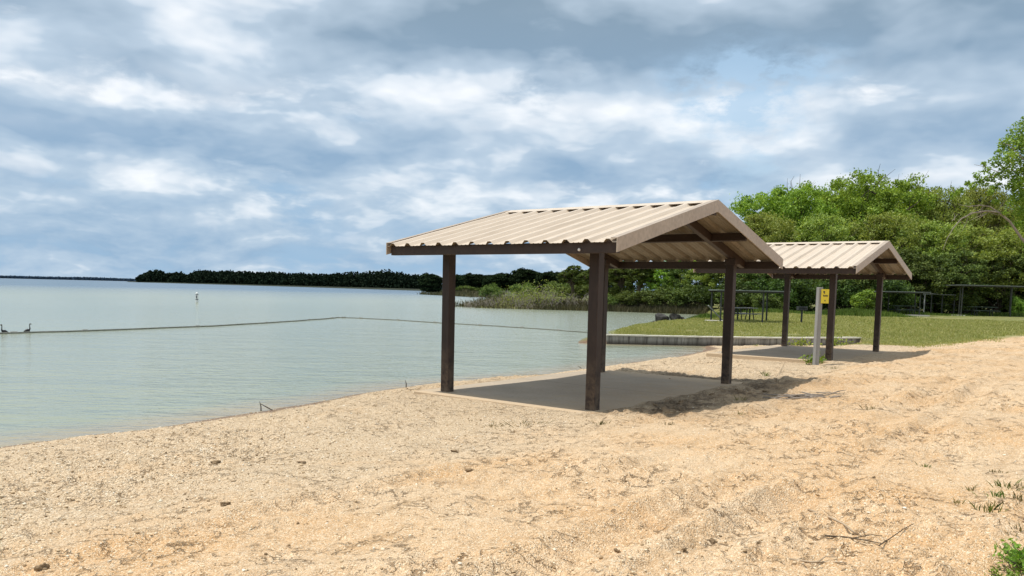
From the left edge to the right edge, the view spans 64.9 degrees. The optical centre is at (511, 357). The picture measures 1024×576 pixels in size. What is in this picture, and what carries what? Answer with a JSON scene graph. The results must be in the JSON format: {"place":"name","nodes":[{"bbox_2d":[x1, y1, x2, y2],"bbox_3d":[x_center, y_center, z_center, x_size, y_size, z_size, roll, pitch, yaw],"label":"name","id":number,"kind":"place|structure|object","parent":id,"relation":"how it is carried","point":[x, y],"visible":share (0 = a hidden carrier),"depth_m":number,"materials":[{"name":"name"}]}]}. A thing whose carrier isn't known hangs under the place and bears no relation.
{"place":"outdoors","nodes":[
{"label":"outdoors","id":0,"kind":"place"},
{"bbox_2d":[0,278,705,446],"bbox_3d":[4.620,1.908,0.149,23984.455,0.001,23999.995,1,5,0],"label":"water","id":1,"kind":"structure","parent":0,"point":[58,385],"depth_m":23.09,"materials":[{"name":"liquid"}]},
{"bbox_2d":[0,275,135,280],"bbox_3d":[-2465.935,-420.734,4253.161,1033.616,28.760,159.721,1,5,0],"label":"hazy shore","id":2,"kind":"structure","parent":1,"relation":"on","point":[69,278],"depth_m":4182.20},
{"bbox_2d":[0,317,609,333],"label":"float line","id":3,"kind":"object","parent":1,"relation":"on","point":[13,332],"visible":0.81,"depth_m":34.13,"materials":[{"name":"plastic"}]},
{"bbox_2d":[458,295,494,307],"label":"flooded shrub","id":4,"kind":"object","parent":1,"relation":"in","point":[475,304],"visible":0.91,"depth_m":78.69,"materials":[{"name":"green plant"}]},
{"bbox_2d":[474,292,513,306],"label":"flooded shrub","id":5,"kind":"object","parent":1,"relation":"in","point":[490,303],"visible":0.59,"depth_m":78.54,"materials":[{"name":"green plant"}]},
{"bbox_2d":[507,296,552,308],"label":"flooded shrub","id":6,"kind":"object","parent":1,"relation":"in","point":[519,305],"visible":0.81,"depth_m":77.36,"materials":[{"name":"green plant"}]},
{"bbox_2d":[508,279,565,308],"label":"flooded shrub","id":7,"kind":"object","parent":1,"relation":"in","point":[527,299],"visible":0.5,"depth_m":79.32,"materials":[{"name":"green plant"}]},
{"bbox_2d":[528,281,574,305],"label":"flooded shrub","id":8,"kind":"object","parent":1,"relation":"in","point":[557,294],"visible":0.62,"depth_m":78.52,"materials":[{"name":"green plant"}]},
{"bbox_2d":[543,290,587,307],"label":"flooded shrub","id":9,"kind":"object","parent":1,"relation":"in","point":[564,299],"visible":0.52,"depth_m":77.90,"materials":[{"name":"green plant"}]},
{"bbox_2d":[564,293,588,305],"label":"flooded shrub","id":10,"kind":"object","parent":1,"relation":"in","point":[579,300],"visible":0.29,"depth_m":78.26,"materials":[{"name":"green plant"}]},
{"bbox_2d":[0,336,1023,575],"bbox_3d":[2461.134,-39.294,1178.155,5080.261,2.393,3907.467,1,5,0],"label":"sand beach","id":11,"kind":"structure","parent":0,"point":[988,375],"depth_m":6.16,"materials":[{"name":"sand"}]},
{"bbox_2d":[34,563,49,570],"bbox_3d":[-2.507,1.123,4.296,0.076,0.066,0.064,1,5,-3],"label":"sand clod","id":12,"kind":"object","parent":11,"relation":"on","point":[44,566],"visible":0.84,"depth_m":4.28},
{"bbox_2d":[220,502,230,506],"bbox_3d":[-1.926,0.993,5.421,0.080,0.052,0.052,2,5,10],"label":"sand clod","id":13,"kind":"object","parent":11,"relation":"on","point":[222,504],"visible":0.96,"depth_m":5.41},
{"bbox_2d":[489,419,551,426],"bbox_3d":[0.029,0.737,9.244,0.614,0.061,0.877,5,6,40],"label":"grass tuft","id":14,"kind":"object","parent":11,"relation":"on","point":[515,424],"visible":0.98,"depth_m":9.23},
{"bbox_2d":[414,370,741,412],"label":"concrete slab","id":15,"kind":"structure","parent":11,"relation":"on","point":[567,391],"depth_m":12.74,"materials":[{"name":"concrete"}]},
{"bbox_2d":[386,200,782,410],"bbox_3d":[1.427,-0.962,13.077,3.927,2.981,5.767,5,6,37],"label":"picnic shelter","id":16,"kind":"object","parent":15,"relation":"on","point":[599,241],"visible":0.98,"depth_m":12.06,"materials":[{"name":"brown metal"}]},
{"bbox_2d":[706,345,888,363],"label":"concrete slab","id":17,"kind":"structure","parent":11,"relation":"on","point":[788,353],"depth_m":21.13,"materials":[{"name":"concrete"}]},
{"bbox_2d":[693,241,911,360],"bbox_3d":[7.880,-1.588,21.523,3.927,2.981,5.767,5,6,37],"label":"picnic shelter","id":18,"kind":"object","parent":17,"relation":"on","point":[881,261],"visible":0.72,"depth_m":20.37,"materials":[{"name":"brown metal"}]},
{"bbox_2d":[763,390,844,398],"bbox_3d":[4.378,0.555,11.919,1.356,0.124,0.544,1,5,0],"label":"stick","id":19,"kind":"object","parent":11,"relation":"on","point":[801,396],"visible":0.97,"depth_m":11.88,"materials":[{"name":"wood"}]},
{"bbox_2d":[787,337,821,345],"bbox_3d":[10.040,-0.484,27.924,1.360,0.478,0.596,4,5,27],"label":"leafy weed","id":20,"kind":"object","parent":11,"relation":"on","point":[801,342],"visible":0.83,"depth_m":27.94,"materials":[{"name":"green plant"}]},
{"bbox_2d":[798,353,824,363],"bbox_3d":[6.908,0.035,18.654,0.640,0.378,0.328,1,5,0],"label":"leafy weed","id":21,"kind":"object","parent":11,"relation":"on","point":[810,361],"visible":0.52,"depth_m":18.66,"materials":[{"name":"green plant"}]},
{"bbox_2d":[789,556,846,562],"bbox_3d":[1.594,1.059,4.202,0.284,0.059,0.056,4,5,27],"label":"dead stick","id":22,"kind":"object","parent":11,"relation":"on","point":[807,561],"visible":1,"depth_m":4.20,"materials":[{"name":"wood"}]},
{"bbox_2d":[812,287,828,364],"bbox_3d":[6.977,-0.602,18.217,0.247,1.970,0.145,1,5,0],"label":"warning sign","id":23,"kind":"object","parent":11,"relation":"on","point":[822,295],"visible":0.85,"depth_m":18.17,"materials":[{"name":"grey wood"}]},
{"bbox_2d":[807,508,857,534],"bbox_3d":[1.976,1.004,4.966,0.059,0.076,0.688,1,5,0],"label":"dead stick","id":24,"kind":"object","parent":11,"relation":"on","point":[834,519],"visible":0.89,"depth_m":4.93,"materials":[{"name":"wood"}]},
{"bbox_2d":[834,336,853,345],"bbox_3d":[11.136,-0.551,27.480,0.924,0.457,0.850,4,5,28],"label":"leafy weed","id":25,"kind":"object","parent":11,"relation":"on","point":[835,340],"visible":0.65,"depth_m":27.46,"materials":[{"name":"green plant"}]},
{"bbox_2d":[825,534,881,543],"bbox_3d":[1.962,1.018,4.563,0.206,0.070,0.297,-2,6,-32],"label":"dead stick","id":26,"kind":"object","parent":11,"relation":"on","point":[857,538],"visible":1,"depth_m":4.59,"materials":[{"name":"wood"}]},
{"bbox_2d":[871,523,913,549],"bbox_3d":[2.152,1.011,4.559,0.579,0.047,0.021,-3,7,-43],"label":"dead stick","id":27,"kind":"object","parent":11,"relation":"on","point":[892,536],"visible":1,"depth_m":4.57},
{"bbox_2d":[968,488,1005,497],"bbox_3d":[3.303,0.940,5.567,0.292,0.070,0.191,1,5,0],"label":"grass tuft","id":28,"kind":"object","parent":11,"relation":"on","point":[999,495],"visible":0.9,"depth_m":5.61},
{"bbox_2d":[968,500,1010,512],"bbox_3d":[3.107,0.974,5.233,0.210,0.088,0.197,-1,5,-23],"label":"grass tuft","id":29,"kind":"object","parent":11,"relation":"on","point":[990,507],"visible":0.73,"depth_m":5.25,"materials":[{"name":"plant"}]},
{"bbox_2d":[984,565,1023,575],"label":"leafy weed","id":30,"kind":"object","parent":11,"relation":"on","point":[1009,572],"visible":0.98,"depth_m":4.06,"materials":[{"name":"green plant"}]},
{"bbox_2d":[987,479,1022,490],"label":"grass tuft","id":31,"kind":"object","parent":11,"relation":"on","point":[1008,487],"visible":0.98,"depth_m":5.83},
{"bbox_2d":[992,538,1023,574],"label":"leafy weed","id":32,"kind":"object","parent":11,"relation":"on","point":[1015,556],"visible":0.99,"depth_m":4.16,"materials":[{"name":"green plant"}]},
{"bbox_2d":[1009,491,1022,501],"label":"grass tuft","id":33,"kind":"object","parent":11,"relation":"on","point":[1020,496],"visible":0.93,"depth_m":5.52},
{"bbox_2d":[0,0,1023,291],"label":"sky","id":34,"kind":"structure","parent":0,"point":[137,137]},
{"bbox_2d":[128,281,1023,344],"bbox_3d":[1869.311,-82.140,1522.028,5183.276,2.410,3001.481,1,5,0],"label":"lawn","id":35,"kind":"structure","parent":0,"point":[715,308],"depth_m":63.51,"materials":[{"name":"plant"}]},
{"bbox_2d":[135,269,432,288],"bbox_3d":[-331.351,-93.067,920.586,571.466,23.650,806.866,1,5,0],"label":"dark wood","id":36,"kind":"object","parent":35,"relation":"on","point":[389,278],"visible":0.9,"depth_m":779.51,"materials":[{"name":"green plant"}]},
{"bbox_2d":[417,272,441,292],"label":"shoreline tree","id":37,"kind":"object","parent":35,"relation":"on","point":[431,283],"visible":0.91,"depth_m":326.54,"materials":[{"name":"green plant"}]},
{"bbox_2d":[455,275,467,290],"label":"shoreline tree","id":38,"kind":"object","parent":35,"relation":"on","point":[459,281],"visible":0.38,"depth_m":295.56,"materials":[{"name":"green plant"}]},
{"bbox_2d":[455,285,478,291],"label":"understory bush","id":39,"kind":"object","parent":35,"relation":"on","point":[465,287],"visible":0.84,"depth_m":213.48,"materials":[{"name":"green plant"}]},
{"bbox_2d":[462,272,487,290],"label":"shoreline tree","id":40,"kind":"object","parent":35,"relation":"on","point":[475,280],"visible":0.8,"depth_m":282.06,"materials":[{"name":"green plant"}]},
{"bbox_2d":[478,283,505,297],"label":"understory bush","id":41,"kind":"object","parent":35,"relation":"on","point":[486,290],"visible":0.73,"depth_m":168.07,"materials":[{"name":"green plant"}]},
{"bbox_2d":[482,273,512,290],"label":"shoreline tree","id":42,"kind":"object","parent":35,"relation":"on","point":[499,280],"visible":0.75,"depth_m":270.43,"materials":[{"name":"green plant"}]},
{"bbox_2d":[491,285,536,304],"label":"flooded shrub","id":43,"kind":"object","parent":35,"relation":"on","point":[511,297],"visible":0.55,"depth_m":79.39,"materials":[{"name":"green plant"}]},
{"bbox_2d":[507,282,536,294],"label":"understory bush","id":44,"kind":"object","parent":35,"relation":"on","point":[519,286],"visible":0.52,"depth_m":148.19,"materials":[{"name":"green plant"}]},
{"bbox_2d":[508,267,540,291],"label":"shoreline tree","id":45,"kind":"object","parent":35,"relation":"on","point":[521,275],"visible":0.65,"depth_m":258.45,"materials":[{"name":"green plant"}]},
{"bbox_2d":[532,271,560,292],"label":"shoreline tree","id":46,"kind":"object","parent":35,"relation":"on","point":[549,276],"visible":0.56,"depth_m":241.97,"materials":[{"name":"green plant"}]},
{"bbox_2d":[544,280,574,296],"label":"understory bush","id":47,"kind":"object","parent":35,"relation":"on","point":[558,285],"visible":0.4,"depth_m":128.57,"materials":[{"name":"green plant"}]},
{"bbox_2d":[417,288,713,314],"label":"reeds","id":48,"kind":"object","parent":35,"relation":"on","point":[644,307],"visible":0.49,"depth_m":76.47,"materials":[{"name":"plant"}]},
{"bbox_2d":[557,265,583,299],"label":"slender tree","id":49,"kind":"object","parent":35,"relation":"on","point":[572,272],"visible":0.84,"depth_m":95.35,"materials":[{"name":"green plant"}]},
{"bbox_2d":[559,283,588,298],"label":"understory bush","id":50,"kind":"object","parent":35,"relation":"on","point":[581,289],"visible":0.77,"depth_m":113.94,"materials":[{"name":"green plant"}]},
{"bbox_2d":[577,269,611,284],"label":"slender tree","id":51,"kind":"object","parent":35,"relation":"on","point":[583,275],"visible":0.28,"depth_m":92.64,"materials":[{"name":"green plant"}]},
{"bbox_2d":[607,293,622,306],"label":"understory bush","id":52,"kind":"object","parent":35,"relation":"on","point":[609,300],"visible":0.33,"depth_m":76.67,"materials":[{"name":"green plant"}]},
{"bbox_2d":[608,261,632,291],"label":"slender tree","id":53,"kind":"object","parent":35,"relation":"on","point":[614,275],"visible":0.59,"depth_m":90.78,"materials":[{"name":"green plant"}]},
{"bbox_2d":[608,286,632,295],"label":"understory bush","id":54,"kind":"object","parent":35,"relation":"on","point":[614,291],"visible":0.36,"depth_m":90.73,"materials":[{"name":"green plant"}]},
{"bbox_2d":[608,290,643,306],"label":"understory bush","id":55,"kind":"object","parent":35,"relation":"on","point":[627,297],"visible":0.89,"depth_m":76.69,"materials":[{"name":"green plant"}]},
{"bbox_2d":[610,279,647,292],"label":"broadleaf tree","id":56,"kind":"object","parent":35,"relation":"on","point":[630,286],"visible":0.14,"depth_m":110.02,"materials":[{"name":"green plant"}]},
{"bbox_2d":[621,261,657,295],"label":"slender tree","id":57,"kind":"object","parent":35,"relation":"on","point":[639,275],"visible":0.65,"depth_m":88.96,"materials":[{"name":"green plant"}]},
{"bbox_2d":[633,286,665,305],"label":"understory bush","id":58,"kind":"object","parent":35,"relation":"on","point":[652,296],"visible":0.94,"depth_m":75.96,"materials":[{"name":"green plant"}]},
{"bbox_2d":[655,313,666,321],"bbox_3d":[8.089,-2.008,43.954,0.569,0.850,0.594,-1,5,-22],"label":"boulder","id":59,"kind":"object","parent":35,"relation":"on","point":[659,316],"visible":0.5,"depth_m":43.77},
{"bbox_2d":[641,260,683,290],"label":"broadleaf tree","id":60,"kind":"object","parent":35,"relation":"on","point":[656,276],"visible":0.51,"depth_m":88.52,"materials":[{"name":"green plant"}]},
{"bbox_2d":[669,313,681,319],"bbox_3d":[9.181,-2.164,45.282,0.729,0.656,0.516,4,5,24],"label":"boulder","id":61,"kind":"object","parent":35,"relation":"on","point":[673,316],"visible":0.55,"depth_m":45.08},
{"bbox_2d":[658,283,698,306],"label":"understory bush","id":62,"kind":"object","parent":35,"relation":"on","point":[681,295],"visible":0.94,"depth_m":75.30,"materials":[{"name":"green plant"}]},
{"bbox_2d":[661,260,708,301],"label":"broadleaf tree","id":63,"kind":"object","parent":35,"relation":"on","point":[676,272],"visible":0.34,"depth_m":86.76,"materials":[{"name":"green plant"}]},
{"bbox_2d":[679,260,724,292],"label":"broadleaf tree","id":64,"kind":"object","parent":35,"relation":"on","point":[704,278],"visible":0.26,"depth_m":84.62,"materials":[{"name":"green plant"}]},
{"bbox_2d":[687,285,718,307],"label":"understory bush","id":65,"kind":"object","parent":35,"relation":"on","point":[703,295],"visible":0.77,"depth_m":74.29,"materials":[{"name":"green plant"}]},
{"bbox_2d":[707,289,737,308],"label":"understory bush","id":66,"kind":"object","parent":35,"relation":"on","point":[718,295],"visible":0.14,"depth_m":73.46,"materials":[{"name":"green plant"}]},
{"bbox_2d":[706,273,744,289],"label":"broadleaf tree","id":67,"kind":"object","parent":35,"relation":"on","point":[717,275],"visible":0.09,"depth_m":83.06,"materials":[{"name":"green plant"}]},
{"bbox_2d":[606,334,861,345],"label":"retaining wall","id":68,"kind":"structure","parent":35,"relation":"on","point":[632,339],"depth_m":28.29,"materials":[{"name":"concrete"}]},
{"bbox_2d":[715,280,763,312],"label":"understory bush","id":69,"kind":"object","parent":35,"relation":"on","point":[742,299],"visible":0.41,"depth_m":67.86,"materials":[{"name":"green plant"}]},
{"bbox_2d":[735,307,758,319],"bbox_3d":[12.642,-2.329,43.934,1.300,0.812,1.490,0,5,-20],"label":"picnic table","id":70,"kind":"object","parent":35,"relation":"on","point":[746,313],"visible":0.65,"depth_m":43.74,"materials":[{"name":"grey wood"}]},
{"bbox_2d":[710,290,790,322],"bbox_3d":[12.555,-2.695,42.900,3.759,1.770,2.400,2,5,3],"label":"flat picnic canopy","id":71,"kind":"object","parent":35,"relation":"on","point":[745,291],"visible":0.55,"depth_m":41.88,"materials":[{"name":"metal"}]},
{"bbox_2d":[719,210,801,287],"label":"broadleaf tree","id":72,"kind":"object","parent":35,"relation":"on","point":[766,232],"visible":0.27,"depth_m":72.08,"materials":[{"name":"green plant"}]},
{"bbox_2d":[736,273,794,289],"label":"broadleaf tree","id":73,"kind":"object","parent":35,"relation":"on","point":[748,275],"visible":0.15,"depth_m":69.90,"materials":[{"name":"green plant"}]},
{"bbox_2d":[749,293,782,309],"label":"understory bush","id":74,"kind":"object","parent":35,"relation":"on","point":[772,301],"visible":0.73,"depth_m":65.36,"materials":[{"name":"green plant"}]},
{"bbox_2d":[744,276,802,310],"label":"understory bush","id":75,"kind":"object","parent":35,"relation":"on","point":[763,283],"visible":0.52,"depth_m":66.94,"materials":[{"name":"green plant"}]},
{"bbox_2d":[729,178,849,241],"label":"broadleaf tree","id":76,"kind":"object","parent":35,"relation":"on","point":[794,204],"visible":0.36,"depth_m":76.67,"materials":[{"name":"green plant"}]},
{"bbox_2d":[796,306,807,322],"bbox_3d":[15.086,-2.160,41.937,0.462,1.020,0.361,1,5,0],"label":"cooking grill","id":77,"kind":"object","parent":35,"relation":"on","point":[801,308],"visible":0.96,"depth_m":41.93,"materials":[{"name":"metal"}]},
{"bbox_2d":[783,279,824,310],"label":"understory bush","id":78,"kind":"object","parent":35,"relation":"on","point":[807,289],"visible":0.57,"depth_m":66.73,"materials":[{"name":"green plant"}]},
{"bbox_2d":[611,312,1023,347],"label":"grass","id":79,"kind":"structure","parent":35,"relation":"on","point":[971,330],"depth_m":36.27,"materials":[{"name":"plant"}]},
{"bbox_2d":[792,210,860,307],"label":"broadleaf tree","id":80,"kind":"object","parent":35,"relation":"on","point":[830,231],"visible":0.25,"depth_m":73.23,"materials":[{"name":"green plant"}]},
{"bbox_2d":[797,180,866,241],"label":"broadleaf tree","id":81,"kind":"object","parent":35,"relation":"on","point":[832,195],"visible":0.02,"depth_m":86.81,"materials":[{"name":"green plant"}]},
{"bbox_2d":[813,239,876,307],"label":"broadleaf tree","id":82,"kind":"object","parent":35,"relation":"on","point":[858,283],"visible":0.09,"depth_m":68.36,"materials":[{"name":"green plant"}]},
{"bbox_2d":[817,279,874,309],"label":"understory bush","id":83,"kind":"object","parent":35,"relation":"on","point":[843,295],"visible":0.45,"depth_m":67.14,"materials":[{"name":"green plant"}]},
{"bbox_2d":[687,307,1023,318],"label":"tall grass","id":84,"kind":"structure","parent":35,"relation":"on","point":[861,312],"depth_m":61.03,"materials":[{"name":"plant"}]},
{"bbox_2d":[849,288,875,309],"bbox_3d":[28.063,-4.448,64.043,2.306,2.195,2.266,2,5,3],"label":"bright bush","id":85,"kind":"object","parent":35,"relation":"on","point":[865,299],"visible":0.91,"depth_m":63.52,"materials":[{"name":"green plant"}]},
{"bbox_2d":[811,166,940,309],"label":"broadleaf tree","id":86,"kind":"object","parent":35,"relation":"on","point":[874,198],"visible":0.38,"depth_m":81.17,"materials":[{"name":"green plant"}]},
{"bbox_2d":[847,210,932,290],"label":"broadleaf tree","id":87,"kind":"object","parent":35,"relation":"on","point":[880,229],"visible":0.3,"depth_m":74.10,"materials":[{"name":"green plant"}]},
{"bbox_2d":[868,280,919,312],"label":"understory bush","id":88,"kind":"object","parent":35,"relation":"on","point":[901,299],"visible":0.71,"depth_m":65.87,"materials":[{"name":"green plant"}]},
{"bbox_2d":[889,305,913,314],"bbox_3d":[31.264,-3.754,64.350,1.800,0.812,1.490,1,5,-6],"label":"picnic table","id":89,"kind":"object","parent":35,"relation":"on","point":[897,307],"visible":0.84,"depth_m":64.28,"materials":[{"name":"grey wood"}]},
{"bbox_2d":[874,291,930,314],"bbox_3d":[30.761,-4.261,63.807,3.504,1.938,2.600,2,5,3],"label":"flat picnic canopy","id":90,"kind":"object","parent":35,"relation":"on","point":[888,292],"visible":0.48,"depth_m":62.71,"materials":[{"name":"metal"}]},
{"bbox_2d":[867,246,957,310],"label":"broadleaf tree","id":91,"kind":"object","parent":35,"relation":"on","point":[917,268],"visible":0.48,"depth_m":69.42,"materials":[{"name":"green plant"}]},
{"bbox_2d":[882,172,944,231],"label":"broadleaf tree","id":92,"kind":"object","parent":35,"relation":"on","point":[919,188],"visible":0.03,"depth_m":92.06,"materials":[{"name":"green plant"}]},
{"bbox_2d":[907,275,955,313],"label":"understory bush","id":93,"kind":"object","parent":35,"relation":"on","point":[936,298],"visible":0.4,"depth_m":70.27,"materials":[{"name":"green plant"}]},
{"bbox_2d":[894,219,976,304],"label":"broadleaf tree","id":94,"kind":"object","parent":35,"relation":"on","point":[932,235],"visible":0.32,"depth_m":72.03,"materials":[{"name":"green plant"}]},
{"bbox_2d":[923,293,955,313],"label":"rail fence","id":95,"kind":"object","parent":35,"relation":"on","point":[931,303],"visible":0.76,"depth_m":68.74,"materials":[{"name":"metal"}]},
{"bbox_2d":[905,182,981,246],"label":"broadleaf tree","id":96,"kind":"object","parent":35,"relation":"on","point":[945,211],"visible":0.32,"depth_m":81.95,"materials":[{"name":"green plant"}]},
{"bbox_2d":[920,248,993,313],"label":"broadleaf tree","id":97,"kind":"object","parent":35,"relation":"on","point":[954,260],"visible":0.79,"depth_m":69.21,"materials":[{"name":"green plant"}]},
{"bbox_2d":[942,300,991,313],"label":"understory bush","id":98,"kind":"object","parent":35,"relation":"on","point":[979,307],"visible":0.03,"depth_m":74.83,"materials":[{"name":"green plant"}]},
{"bbox_2d":[931,222,1014,313],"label":"broadleaf tree","id":99,"kind":"object","parent":35,"relation":"on","point":[978,242],"visible":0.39,"depth_m":70.76,"materials":[{"name":"green plant"}]},
{"bbox_2d":[967,306,997,315],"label":"picnic table","id":100,"kind":"object","parent":35,"relation":"on","point":[976,310],"visible":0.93,"depth_m":66.76,"materials":[{"name":"grey wood"}]},
{"bbox_2d":[943,116,1023,250],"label":"overhanging tree","id":101,"kind":"object","parent":35,"relation":"on","point":[1017,181],"visible":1,"depth_m":41.30,"materials":[{"name":"green plant"}]},
{"bbox_2d":[947,285,1023,316],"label":"flat picnic canopy","id":102,"kind":"object","parent":35,"relation":"on","point":[1010,299],"visible":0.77,"depth_m":65.81,"materials":[{"name":"metal"}]},
{"bbox_2d":[959,179,1023,251],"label":"broadleaf tree","id":103,"kind":"object","parent":35,"relation":"on","point":[997,222],"visible":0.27,"depth_m":84.49,"materials":[{"name":"green plant"}]},
{"bbox_2d":[975,277,1008,312],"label":"understory bush","id":104,"kind":"object","parent":35,"relation":"on","point":[1005,311],"visible":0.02,"depth_m":76.09,"materials":[{"name":"green plant"}]},
{"bbox_2d":[965,248,1023,312],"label":"broadleaf tree","id":105,"kind":"object","parent":35,"relation":"on","point":[1015,269],"visible":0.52,"depth_m":70.77,"materials":[{"name":"green plant"}]},
{"bbox_2d":[968,197,1023,266],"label":"broadleaf tree","id":106,"kind":"object","parent":35,"relation":"on","point":[1018,223],"visible":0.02,"depth_m":88.50,"materials":[{"name":"green plant"}]},
{"bbox_2d":[981,226,1023,306],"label":"broadleaf tree","id":107,"kind":"object","parent":35,"relation":"on","point":[1011,243],"visible":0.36,"depth_m":71.67,"materials":[{"name":"green plant"}]},
{"bbox_2d":[1008,296,1023,313],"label":"bright bush","id":108,"kind":"object","parent":35,"relation":"on","point":[1017,305],"visible":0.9,"depth_m":69.51,"materials":[{"name":"green plant"}]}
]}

